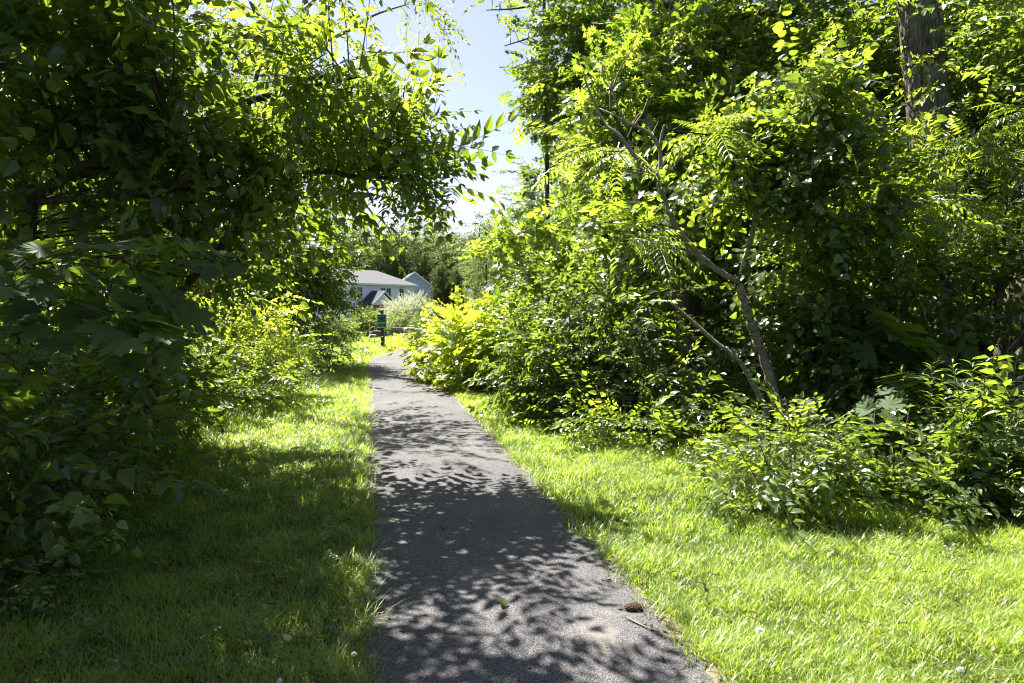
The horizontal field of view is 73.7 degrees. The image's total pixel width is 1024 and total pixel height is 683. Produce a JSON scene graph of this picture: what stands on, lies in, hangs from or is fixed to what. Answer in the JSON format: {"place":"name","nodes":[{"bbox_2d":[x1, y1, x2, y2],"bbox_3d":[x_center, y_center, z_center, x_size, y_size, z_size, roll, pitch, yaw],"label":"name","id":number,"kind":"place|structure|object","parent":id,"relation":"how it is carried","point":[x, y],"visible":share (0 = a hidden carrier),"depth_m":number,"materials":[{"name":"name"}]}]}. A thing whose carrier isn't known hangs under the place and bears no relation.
{"place":"outdoors","nodes":[
{"label":"outdoors","id":0,"kind":"place"},
{"bbox_2d":[307,268,418,322],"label":"white house","id":1,"kind":"structure","parent":0,"point":[375,288],"depth_m":92.35,"materials":[{"name":"grey"}]},
{"bbox_2d":[350,286,356,298],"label":"window","id":2,"kind":"structure","parent":1,"relation":"in","point":[351,287],"depth_m":88.40,"materials":[{"name":"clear glass"}]},
{"bbox_2d":[357,287,362,298],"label":"window","id":3,"kind":"structure","parent":1,"relation":"in","point":[358,288],"depth_m":89.77,"materials":[{"name":"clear glass"}]},
{"bbox_2d":[386,287,390,295],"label":"window","id":4,"kind":"structure","parent":1,"relation":"in","point":[388,290],"depth_m":94.89,"materials":[{"name":"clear glass"}]},
{"bbox_2d":[399,288,403,298],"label":"window","id":5,"kind":"structure","parent":1,"relation":"in","point":[401,290],"depth_m":97.48,"materials":[{"name":"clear glass"}]},
{"bbox_2d":[402,272,434,316],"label":"blue house","id":6,"kind":"structure","parent":0,"point":[420,281],"depth_m":126.81,"materials":[{"name":"grey"}]},
{"bbox_2d":[462,288,500,316],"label":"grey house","id":7,"kind":"structure","parent":0,"point":[470,290],"depth_m":132.47,"materials":[{"name":"grey"}]},
{"bbox_2d":[0,308,1023,682],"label":"ground","id":8,"kind":"structure","parent":0,"point":[742,610],"depth_m":3.90,"materials":[{"name":"green plant"}]},
{"bbox_2d":[0,520,129,620],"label":"clover patch","id":9,"kind":"object","parent":8,"relation":"on","point":[48,561],"visible":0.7,"depth_m":3.73,"materials":[{"name":"green plant"}]},
{"bbox_2d":[0,44,173,397],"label":"woodland tree","id":10,"kind":"object","parent":8,"relation":"on","point":[56,210],"visible":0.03,"depth_m":11.38,"materials":[{"name":"green plant"}]},
{"bbox_2d":[0,403,178,590],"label":"vine","id":11,"kind":"object","parent":8,"relation":"on","point":[75,501],"visible":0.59,"depth_m":3.97,"materials":[{"name":"green plant"}]},
{"bbox_2d":[0,10,193,374],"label":"woodland tree","id":12,"kind":"object","parent":8,"relation":"on","point":[53,213],"depth_m":14.64,"materials":[{"name":"green plant"}]},
{"bbox_2d":[88,254,150,407],"bbox_3d":[-4.003,0.148,6.980,0.625,2.129,0.190,-3,4,-41],"label":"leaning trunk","id":13,"kind":"object","parent":8,"relation":"on","point":[97,400],"visible":0.02,"depth_m":6.89,"materials":[{"name":"brown plant"}]},
{"bbox_2d":[0,234,253,409],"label":"maple sapling","id":14,"kind":"object","parent":8,"relation":"on","point":[140,326],"visible":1,"depth_m":2.53,"materials":[{"name":"green plant"}]},
{"bbox_2d":[0,288,291,611],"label":"undergrowth","id":15,"kind":"object","parent":8,"relation":"on","point":[92,427],"visible":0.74,"depth_m":4.53,"materials":[{"name":"green plant"}]},
{"bbox_2d":[0,345,328,583],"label":"ground cover","id":16,"kind":"object","parent":8,"relation":"on","point":[28,580],"visible":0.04,"depth_m":6.91,"materials":[{"name":"green plant"}]},
{"bbox_2d":[0,0,369,444],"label":"vine covered tree","id":17,"kind":"object","parent":8,"relation":"on","point":[125,125],"visible":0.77,"depth_m":5.47,"materials":[{"name":"green plant"}]},
{"bbox_2d":[142,192,241,340],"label":"woodland tree","id":18,"kind":"object","parent":8,"relation":"on","point":[217,293],"depth_m":25.78,"materials":[{"name":"green plant"}]},
{"bbox_2d":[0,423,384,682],"bbox_3d":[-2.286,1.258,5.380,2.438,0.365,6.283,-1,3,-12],"label":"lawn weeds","id":19,"kind":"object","parent":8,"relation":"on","point":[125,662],"visible":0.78,"depth_m":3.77,"materials":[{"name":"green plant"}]},
{"bbox_2d":[282,634,291,640],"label":"fallen leaf","id":20,"kind":"object","parent":19,"relation":"on","point":[287,637],"visible":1,"depth_m":3.13,"materials":[{"name":"green plant"}]},
{"bbox_2d":[132,106,258,355],"bbox_3d":[-9.130,-2.815,18.814,5.481,7.776,5.450,-3,4,-42],"label":"woodland tree","id":21,"kind":"object","parent":8,"relation":"on","point":[212,295],"depth_m":19.01,"materials":[{"name":"green plant"}]},
{"bbox_2d":[104,284,340,428],"bbox_3d":[-4.131,0.218,10.139,2.980,2.315,4.063,0,3,0],"label":"shrub","id":22,"kind":"object","parent":8,"relation":"on","point":[249,388],"visible":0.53,"depth_m":9.90,"materials":[{"name":"green plant"}]},
{"bbox_2d":[168,186,321,349],"bbox_3d":[-8.721,-2.466,22.086,4.949,6.560,4.872,-2,4,-31],"label":"woodland tree","id":23,"kind":"object","parent":8,"relation":"on","point":[247,303],"visible":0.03,"depth_m":22.21,"materials":[{"name":"green plant"}]},
{"bbox_2d":[181,276,330,396],"bbox_3d":[-4.477,-0.161,11.350,2.606,2.477,2.551,0,3,0],"label":"shrub","id":24,"kind":"object","parent":8,"relation":"on","point":[260,322],"visible":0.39,"depth_m":11.16,"materials":[{"name":"green plant"}]},
{"bbox_2d":[202,327,316,393],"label":"shrub","id":25,"kind":"object","parent":8,"relation":"on","point":[301,347],"visible":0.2,"depth_m":11.62,"materials":[{"name":"green plant"}]},
{"bbox_2d":[187,45,374,357],"bbox_3d":[-5.750,-3.386,17.181,5.068,8.057,4.559,0,3,0],"label":"leafy tree","id":26,"kind":"object","parent":8,"relation":"on","point":[319,290],"visible":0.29,"depth_m":16.54,"materials":[{"name":"green plant"}]},
{"bbox_2d":[200,0,387,359],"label":"ash tree","id":27,"kind":"object","parent":8,"relation":"on","point":[256,78],"visible":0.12,"depth_m":10.31,"materials":[{"name":"green plant"}]},
{"bbox_2d":[156,0,469,357],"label":"birch tree","id":28,"kind":"object","parent":8,"relation":"on","point":[305,2],"visible":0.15,"depth_m":17.67,"materials":[{"name":"green plant"}]},
{"bbox_2d":[137,0,517,447],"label":"walnut tree","id":29,"kind":"object","parent":8,"relation":"on","point":[364,157],"visible":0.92,"depth_m":5.91,"materials":[{"name":"green plant"}]},
{"bbox_2d":[293,308,362,340],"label":"shrub","id":30,"kind":"object","parent":8,"relation":"on","point":[341,323],"visible":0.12,"depth_m":28.18,"materials":[{"name":"green plant"}]},
{"bbox_2d":[275,294,382,369],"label":"shrub","id":31,"kind":"object","parent":8,"relation":"on","point":[337,340],"visible":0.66,"depth_m":17.21,"materials":[{"name":"green plant"}]},
{"bbox_2d":[326,224,375,270],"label":"distant tree","id":32,"kind":"object","parent":8,"relation":"on","point":[359,234],"visible":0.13,"depth_m":150.73,"materials":[{"name":"green plant"}]},
{"bbox_2d":[338,350,394,682],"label":"verge","id":33,"kind":"structure","parent":8,"relation":"on","point":[344,615],"depth_m":3.60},
{"bbox_2d":[344,304,391,335],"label":"shrub","id":34,"kind":"object","parent":8,"relation":"on","point":[368,325],"visible":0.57,"depth_m":32.80,"materials":[{"name":"green plant"}]},
{"bbox_2d":[353,241,390,272],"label":"distant tree","id":35,"kind":"object","parent":8,"relation":"on","point":[369,257],"visible":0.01,"depth_m":158.20,"materials":[{"name":"green plant"}]},
{"bbox_2d":[369,330,380,336],"bbox_3d":[-6.408,-0.320,32.023,0.572,0.440,0.435,-2,4,-26],"label":"rock","id":36,"kind":"object","parent":8,"relation":"on","point":[377,333],"visible":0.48,"depth_m":31.87,"materials":[{"name":"grey stone"}]},
{"bbox_2d":[349,221,413,275],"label":"distant tree","id":37,"kind":"object","parent":8,"relation":"on","point":[379,266],"visible":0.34,"depth_m":147.68,"materials":[{"name":"green plant"}]},
{"bbox_2d":[377,310,386,346],"bbox_3d":[-4.796,-0.478,25.216,0.360,1.340,0.129,0,3,0],"label":"trail sign","id":38,"kind":"object","parent":8,"relation":"on","point":[382,320],"visible":0.98,"depth_m":25.15,"materials":[{"name":"green metal"}]},
{"bbox_2d":[368,212,424,278],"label":"distant tree","id":39,"kind":"object","parent":8,"relation":"on","point":[405,259],"visible":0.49,"depth_m":149.74,"materials":[{"name":"green plant"}]},
{"bbox_2d":[371,303,427,331],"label":"shrub","id":40,"kind":"object","parent":8,"relation":"on","point":[395,321],"visible":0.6,"depth_m":34.77,"materials":[{"name":"green plant"}]},
{"bbox_2d":[382,234,432,278],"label":"distant tree","id":41,"kind":"object","parent":8,"relation":"on","point":[409,258],"visible":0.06,"depth_m":159.86,"materials":[{"name":"green plant"}]},
{"bbox_2d":[379,290,439,331],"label":"willow shrub","id":42,"kind":"object","parent":8,"relation":"on","point":[412,303],"visible":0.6,"depth_m":36.69,"materials":[{"name":"green plant"}]},
{"bbox_2d":[385,327,447,335],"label":"stone wall","id":43,"kind":"structure","parent":8,"relation":"on","point":[397,330],"depth_m":33.48,"materials":[{"name":"stone"}]},
{"bbox_2d":[404,217,447,280],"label":"distant tree","id":44,"kind":"object","parent":8,"relation":"on","point":[421,244],"visible":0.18,"depth_m":157.12,"materials":[{"name":"green plant"}]},
{"bbox_2d":[413,218,447,279],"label":"distant tree","id":45,"kind":"object","parent":8,"relation":"on","point":[434,233],"visible":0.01,"depth_m":165.70,"materials":[{"name":"green plant"}]},
{"bbox_2d":[414,224,462,285],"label":"distant tree","id":46,"kind":"object","parent":8,"relation":"on","point":[428,266],"visible":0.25,"depth_m":151.29,"materials":[{"name":"green plant"}]},
{"bbox_2d":[424,262,455,321],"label":"arborvitae","id":47,"kind":"object","parent":8,"relation":"on","point":[441,290],"visible":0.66,"depth_m":61.48,"materials":[{"name":"green plant"}]},
{"bbox_2d":[424,222,472,287],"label":"distant tree","id":48,"kind":"object","parent":8,"relation":"on","point":[451,248],"visible":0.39,"depth_m":146.81,"materials":[{"name":"green plant"}]},
{"bbox_2d":[433,236,470,286],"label":"distant tree","id":49,"kind":"object","parent":8,"relation":"on","point":[458,267],"visible":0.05,"depth_m":155.29,"materials":[{"name":"green plant"}]},
{"bbox_2d":[439,266,470,315],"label":"arborvitae","id":50,"kind":"object","parent":8,"relation":"on","point":[456,276],"visible":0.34,"depth_m":62.50,"materials":[{"name":"green plant"}]},
{"bbox_2d":[383,281,545,391],"bbox_3d":[-1.002,0.013,13.779,3.037,2.512,5.555,-2,4,-35],"label":"shrub","id":51,"kind":"object","parent":8,"relation":"on","point":[444,352],"visible":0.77,"depth_m":12.54,"materials":[{"name":"green plant"}]},
{"bbox_2d":[444,211,497,306],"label":"distant tree","id":52,"kind":"object","parent":8,"relation":"on","point":[465,238],"visible":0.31,"depth_m":116.64,"materials":[{"name":"green plant"}]},
{"bbox_2d":[456,232,511,312],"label":"distant tree","id":53,"kind":"object","parent":8,"relation":"on","point":[480,269],"visible":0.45,"depth_m":77.00,"materials":[{"name":"green plant"}]},
{"bbox_2d":[474,215,529,314],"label":"distant tree","id":54,"kind":"object","parent":8,"relation":"on","point":[494,262],"visible":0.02,"depth_m":102.63,"materials":[{"name":"green plant"}]},
{"bbox_2d":[0,365,1023,613],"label":"tall grass","id":55,"kind":"structure","parent":8,"relation":"on","point":[318,381],"depth_m":8.73,"materials":[{"name":"green plant"}]},
{"bbox_2d":[481,154,568,329],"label":"woodland tree","id":56,"kind":"object","parent":8,"relation":"on","point":[518,222],"visible":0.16,"depth_m":29.51,"materials":[{"name":"green plant"}]},
{"bbox_2d":[491,68,628,347],"bbox_3d":[2.420,-4.051,22.808,6.186,9.506,5.426,3,4,39],"label":"woodland tree","id":57,"kind":"object","parent":8,"relation":"on","point":[530,194],"visible":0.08,"depth_m":22.70,"materials":[{"name":"green plant"}]},
{"bbox_2d":[540,398,592,434],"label":"maple seedling","id":58,"kind":"object","parent":8,"relation":"on","point":[560,422],"visible":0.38,"depth_m":8.38,"materials":[{"name":"green plant"}]},
{"bbox_2d":[462,0,691,329],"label":"maple tree","id":59,"kind":"object","parent":8,"relation":"on","point":[548,97],"visible":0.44,"depth_m":15.82,"materials":[{"name":"green plant"}]},
{"bbox_2d":[449,386,736,682],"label":"verge","id":60,"kind":"structure","parent":8,"relation":"on","point":[712,668],"depth_m":3.53,"materials":[{"name":"green plant"}]},
{"bbox_2d":[461,244,725,441],"bbox_3d":[1.164,0.126,9.545,4.217,3.049,3.181,3,4,43],"label":"shrub","id":61,"kind":"object","parent":8,"relation":"on","point":[571,347],"visible":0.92,"depth_m":9.01,"materials":[{"name":"green plant"}]},
{"bbox_2d":[416,0,778,338],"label":"maple tree","id":62,"kind":"object","parent":8,"relation":"on","point":[662,83],"visible":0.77,"depth_m":11.42,"materials":[{"name":"green plant"}]},
{"bbox_2d":[550,162,671,334],"bbox_3d":[4.586,-4.820,27.753,6.028,10.563,6.873,-2,4,-36],"label":"woodland tree","id":63,"kind":"object","parent":8,"relation":"on","point":[580,221],"depth_m":27.62,"materials":[{"name":"green plant"}]},
{"bbox_2d":[520,336,765,471],"bbox_3d":[1.405,0.808,7.863,3.182,1.744,2.202,2,4,34],"label":"shrub","id":64,"kind":"object","parent":8,"relation":"on","point":[657,425],"visible":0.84,"depth_m":7.54,"materials":[{"name":"green plant"}]},
{"bbox_2d":[539,12,747,366],"bbox_3d":[3.719,-3.645,18.417,5.991,10.474,6.699,0,3,5],"label":"woodland tree","id":65,"kind":"object","parent":8,"relation":"on","point":[584,199],"visible":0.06,"depth_m":17.62,"materials":[{"name":"green plant"}]},
{"bbox_2d":[519,46,789,445],"bbox_3d":[1.593,-0.963,7.386,3.106,4.326,1.780,0,3,0],"label":"sumac tree","id":66,"kind":"object","parent":8,"relation":"on","point":[760,348],"visible":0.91,"depth_m":7.42,"materials":[{"name":"green plant"}]},
{"bbox_2d":[652,218,760,341],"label":"woodland tree","id":67,"kind":"object","parent":8,"relation":"on","point":[717,295],"visible":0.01,"depth_m":24.96,"materials":[{"name":"green plant"}]},
{"bbox_2d":[594,0,829,357],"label":"woodland tree","id":68,"kind":"object","parent":8,"relation":"on","point":[711,287],"visible":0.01,"depth_m":18.88,"materials":[{"name":"green plant"}]},
{"bbox_2d":[670,301,770,450],"bbox_3d":[2.227,0.379,7.327,1.068,1.624,0.155,1,3,16],"label":"fallen branch","id":69,"kind":"object","parent":8,"relation":"on","point":[758,393],"visible":0.89,"depth_m":7.23,"materials":[{"name":"brown wood"}]},
{"bbox_2d":[436,357,1023,500],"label":"ground cover","id":70,"kind":"object","parent":8,"relation":"on","point":[749,391],"visible":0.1,"depth_m":8.52,"materials":[{"name":"green plant"}]},
{"bbox_2d":[601,0,896,380],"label":"old maple","id":71,"kind":"object","parent":8,"relation":"on","point":[751,62],"visible":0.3,"depth_m":13.23,"materials":[{"name":"green plant"}]},
{"bbox_2d":[757,627,763,648],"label":"clover flower","id":72,"kind":"object","parent":8,"relation":"on","point":[760,629],"visible":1,"depth_m":3.15,"materials":[{"name":"white plant"}]},
{"bbox_2d":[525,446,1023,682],"bbox_3d":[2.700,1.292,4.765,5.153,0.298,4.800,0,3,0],"label":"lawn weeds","id":73,"kind":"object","parent":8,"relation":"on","point":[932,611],"visible":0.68,"depth_m":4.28,"materials":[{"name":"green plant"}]},
{"bbox_2d":[629,0,956,375],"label":"woodland tree","id":74,"kind":"object","parent":8,"relation":"on","point":[818,6],"visible":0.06,"depth_m":15.12,"materials":[{"name":"green plant"}]},
{"bbox_2d":[657,366,947,547],"bbox_3d":[2.174,0.938,5.129,2.136,1.427,1.715,0,3,0],"label":"wild rose bush","id":75,"kind":"object","parent":8,"relation":"on","point":[824,459],"visible":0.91,"depth_m":5.08,"materials":[{"name":"green plant"}]},
{"bbox_2d":[659,11,967,419],"bbox_3d":[3.261,-1.036,7.719,3.126,4.409,2.692,1,3,12],"label":"tree","id":76,"kind":"object","parent":8,"relation":"on","point":[818,121],"visible":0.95,"depth_m":7.23,"materials":[{"name":"green plant"}]},
{"bbox_2d":[658,0,1023,411],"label":"dark tree","id":77,"kind":"object","parent":8,"relation":"on","point":[1007,9],"visible":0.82,"depth_m":9.54,"materials":[{"name":"green plant"}]},
{"bbox_2d":[718,0,973,361],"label":"woodland tree","id":78,"kind":"object","parent":8,"relation":"on","point":[870,1],"depth_m":17.41,"materials":[{"name":"green plant"}]},
{"bbox_2d":[800,384,899,457],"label":"weed clump","id":79,"kind":"object","parent":8,"relation":"on","point":[828,408],"visible":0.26,"depth_m":6.78,"materials":[{"name":"green plant"}]},
{"bbox_2d":[695,198,1023,431],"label":"shrub","id":80,"kind":"object","parent":8,"relation":"on","point":[796,335],"visible":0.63,"depth_m":8.11,"materials":[{"name":"green plant"}]},
{"bbox_2d":[990,328,1023,408],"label":"dead branch","id":81,"kind":"object","parent":80,"relation":"attached to","point":[1012,344],"visible":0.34,"depth_m":8.51,"materials":[{"name":"wood"}]},
{"bbox_2d":[716,0,1023,405],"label":"oak tree","id":82,"kind":"object","parent":8,"relation":"on","point":[921,39],"visible":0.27,"depth_m":11.77,"materials":[{"name":"green plant"}]},
{"bbox_2d":[839,363,951,482],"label":"weed clump","id":83,"kind":"object","parent":8,"relation":"on","point":[878,417],"visible":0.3,"depth_m":6.17,"materials":[{"name":"green plant"}]},
{"bbox_2d":[773,92,1023,405],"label":"sumac tree","id":84,"kind":"object","parent":8,"relation":"on","point":[978,216],"visible":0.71,"depth_m":8.06,"materials":[{"name":"green plant"}]},
{"bbox_2d":[778,379,1023,527],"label":"maple sapling","id":85,"kind":"object","parent":8,"relation":"on","point":[892,401],"visible":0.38,"depth_m":5.42,"materials":[{"name":"green plant"}]},
{"bbox_2d":[793,304,1023,442],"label":"maple sapling","id":86,"kind":"object","parent":8,"relation":"on","point":[866,354],"visible":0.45,"depth_m":7.12,"materials":[{"name":"green plant"}]},
{"bbox_2d":[793,0,1023,386],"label":"woodland tree","id":87,"kind":"object","parent":8,"relation":"on","point":[876,56],"visible":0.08,"depth_m":12.90,"materials":[{"name":"green plant"}]},
{"bbox_2d":[854,345,1023,535],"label":"shrub","id":88,"kind":"object","parent":8,"relation":"on","point":[947,486],"visible":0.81,"depth_m":5.07,"materials":[{"name":"green plant"}]},
{"bbox_2d":[862,47,1022,351],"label":"woodland tree","id":89,"kind":"object","parent":8,"relation":"on","point":[975,193],"depth_m":19.66,"materials":[{"name":"green plant"}]},
{"bbox_2d":[887,350,1005,484],"bbox_3d":[3.819,0.680,6.077,1.189,1.164,0.800,-1,3,-11],"label":"weed clump","id":90,"kind":"object","parent":8,"relation":"on","point":[906,391],"visible":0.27,"depth_m":6.08,"materials":[{"name":"green plant"}]},
{"bbox_2d":[879,0,1023,339],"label":"woodland tree","id":91,"kind":"object","parent":8,"relation":"on","point":[986,42],"depth_m":14.15,"materials":[{"name":"green plant"}]},
{"bbox_2d":[913,353,1023,505],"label":"weed clump","id":92,"kind":"object","parent":8,"relation":"on","point":[993,417],"visible":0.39,"depth_m":5.29,"materials":[{"name":"green plant"}]},
{"bbox_2d":[941,357,1023,521],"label":"weed clump","id":93,"kind":"object","parent":8,"relation":"on","point":[1004,453],"visible":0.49,"depth_m":5.04,"materials":[{"name":"green plant"}]},
{"bbox_2d":[984,167,1023,220],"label":"woodland tree","id":94,"kind":"object","parent":8,"relation":"on","point":[1021,177],"visible":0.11,"depth_m":10.39,"materials":[{"name":"green plant"}]},
{"bbox_2d":[995,133,1014,412],"bbox_3d":[6.796,-0.951,9.378,0.178,4.054,0.484,3,4,42],"label":"young trunk","id":95,"kind":"object","parent":8,"relation":"on","point":[1008,228],"visible":0.02,"depth_m":9.36,"materials":[{"name":"brown plant"}]},
{"bbox_2d":[4,0,1023,302],"label":"sky","id":96,"kind":"structure","parent":0,"point":[481,60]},
{"bbox_2d":[360,348,713,682],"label":"path","id":97,"kind":"structure","parent":0,"point":[559,597],"depth_m":3.97,"materials":[{"name":"grey asphalt"}]},
{"bbox_2d":[498,596,508,606],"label":"fallen leaf","id":98,"kind":"object","parent":97,"relation":"on","point":[504,601],"visible":1,"depth_m":3.56,"materials":[{"name":"green plant"}]},
{"bbox_2d":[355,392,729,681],"bbox_3d":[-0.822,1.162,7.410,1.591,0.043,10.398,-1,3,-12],"label":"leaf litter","id":99,"kind":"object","parent":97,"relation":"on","point":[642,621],"visible":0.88,"depth_m":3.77,"materials":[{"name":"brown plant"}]},
{"bbox_2d":[624,602,644,611],"bbox_3d":[0.633,1.375,3.533,0.110,0.051,0.064,3,2,-12],"label":"pine cone","id":100,"kind":"object","parent":97,"relation":"on","point":[634,607],"visible":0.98,"depth_m":3.52,"materials":[{"name":"brown plant"}]},
{"bbox_2d":[625,616,670,638],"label":"twig","id":101,"kind":"object","parent":97,"relation":"on","point":[632,620],"visible":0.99,"depth_m":3.33,"materials":[{"name":"wood"}]}
]}

